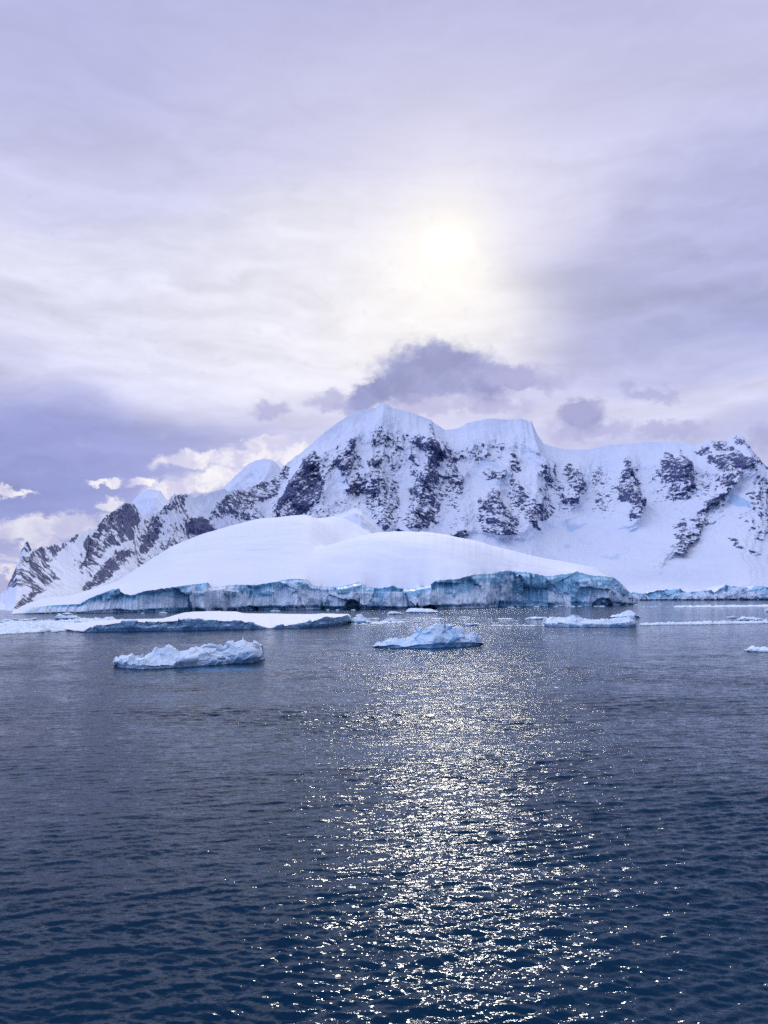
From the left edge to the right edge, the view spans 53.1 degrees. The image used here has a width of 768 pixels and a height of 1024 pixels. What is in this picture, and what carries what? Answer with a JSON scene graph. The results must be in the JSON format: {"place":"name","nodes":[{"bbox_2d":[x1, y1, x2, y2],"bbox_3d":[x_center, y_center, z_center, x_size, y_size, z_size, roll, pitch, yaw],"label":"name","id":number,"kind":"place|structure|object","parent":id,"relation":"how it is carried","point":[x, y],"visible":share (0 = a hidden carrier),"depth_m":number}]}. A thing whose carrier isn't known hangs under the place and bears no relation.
{"place":"outdoors","nodes":[
{"label":"outdoors","id":0,"kind":"place"},
{"bbox_2d":[20,541,30,559],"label":"mountain","id":1,"kind":"structure","parent":0,"point":[26,549],"depth_m":1675.49},
{"bbox_2d":[133,489,167,514],"bbox_3d":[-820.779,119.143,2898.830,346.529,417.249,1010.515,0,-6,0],"label":"mountain","id":2,"kind":"structure","parent":0,"point":[147,501],"depth_m":2832.37},
{"bbox_2d":[221,459,280,490],"bbox_3d":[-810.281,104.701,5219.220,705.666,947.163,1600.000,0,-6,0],"label":"mountain","id":3,"kind":"structure","parent":0,"point":[254,473],"depth_m":5156.27},
{"bbox_2d":[12,515,637,613],"bbox_3d":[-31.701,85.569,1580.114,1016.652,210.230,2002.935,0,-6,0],"label":"ice island","id":4,"kind":"structure","parent":0,"point":[300,562],"depth_m":864.09},
{"bbox_2d":[330,508,416,587],"bbox_3d":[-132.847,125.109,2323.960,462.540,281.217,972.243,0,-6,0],"label":"mountain","id":5,"kind":"structure","parent":0,"point":[360,518],"depth_m":2248.14},
{"bbox_2d":[0,600,767,1023],"bbox_3d":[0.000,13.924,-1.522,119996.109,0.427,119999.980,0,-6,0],"label":"water","id":6,"kind":"structure","parent":0,"point":[522,820],"depth_m":47.44},
{"bbox_2d":[0,616,115,634],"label":"brash ice","id":7,"kind":"structure","parent":6,"relation":"on","point":[21,627],"depth_m":341.57},
{"bbox_2d":[54,613,81,619],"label":"ice block","id":8,"kind":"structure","parent":6,"relation":"on","point":[59,616],"depth_m":455.65},
{"bbox_2d":[113,638,264,668],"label":"ice floe","id":9,"kind":"object","parent":6,"relation":"on","point":[208,654],"visible":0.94,"depth_m":154.12},
{"bbox_2d":[61,611,350,631],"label":"ice floe","id":10,"kind":"object","parent":6,"relation":"on","point":[213,620],"visible":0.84,"depth_m":325.42},
{"bbox_2d":[350,614,371,623],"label":"ice block","id":11,"kind":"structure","parent":6,"relation":"on","point":[359,619],"depth_m":383.95},
{"bbox_2d":[351,621,409,624],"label":"brash ice","id":12,"kind":"structure","parent":6,"relation":"on","point":[380,622],"depth_m":395.83},
{"bbox_2d":[383,618,396,620],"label":"ice chunk","id":13,"kind":"object","parent":6,"relation":"on","point":[391,619],"visible":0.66,"depth_m":420.02},
{"bbox_2d":[387,611,402,613],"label":"ice floe","id":14,"kind":"object","parent":6,"relation":"on","point":[392,612],"visible":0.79,"depth_m":581.37},
{"bbox_2d":[405,608,437,612],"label":"ice floe","id":15,"kind":"object","parent":6,"relation":"on","point":[416,610],"visible":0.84,"depth_m":619.26},
{"bbox_2d":[372,623,482,648],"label":"ice floe","id":16,"kind":"object","parent":6,"relation":"on","point":[436,635],"visible":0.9,"depth_m":208.40},
{"bbox_2d":[484,624,544,625],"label":"brash ice","id":17,"kind":"structure","parent":6,"relation":"on","point":[515,625],"depth_m":356.06},
{"bbox_2d":[525,617,546,618],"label":"ice floe","id":18,"kind":"object","parent":6,"relation":"on","point":[536,618],"visible":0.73,"depth_m":463.92},
{"bbox_2d":[541,615,637,626],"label":"ice floe","id":19,"kind":"object","parent":6,"relation":"on","point":[627,621],"visible":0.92,"depth_m":345.50},
{"bbox_2d":[610,610,639,617],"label":"ice chunk","id":20,"kind":"object","parent":6,"relation":"on","point":[626,613],"visible":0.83,"depth_m":483.88},
{"bbox_2d":[630,585,767,599],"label":"ice cliff","id":21,"kind":"structure","parent":6,"relation":"on","point":[723,592],"depth_m":2226.73},
{"bbox_2d":[639,619,767,625],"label":"brash ice","id":22,"kind":"structure","parent":6,"relation":"on","point":[704,622],"depth_m":378.95},
{"bbox_2d":[674,604,767,606],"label":"brash ice","id":23,"kind":"structure","parent":6,"relation":"on","point":[764,605],"depth_m":963.37},
{"bbox_2d":[737,616,763,620],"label":"ice floe","id":24,"kind":"object","parent":6,"relation":"on","point":[744,618],"visible":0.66,"depth_m":433.28},
{"bbox_2d":[744,646,767,651],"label":"ice floe","id":25,"kind":"object","parent":6,"relation":"on","point":[757,649],"visible":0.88,"depth_m":193.39},
{"bbox_2d":[0,403,767,610],"bbox_3d":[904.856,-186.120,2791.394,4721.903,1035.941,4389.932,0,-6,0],"label":"mountain","id":26,"kind":"structure","parent":0,"point":[642,517],"depth_m":3327.12},
{"bbox_2d":[0,0,767,593],"label":"sky","id":27,"kind":"structure","parent":0,"point":[232,232]}
]}

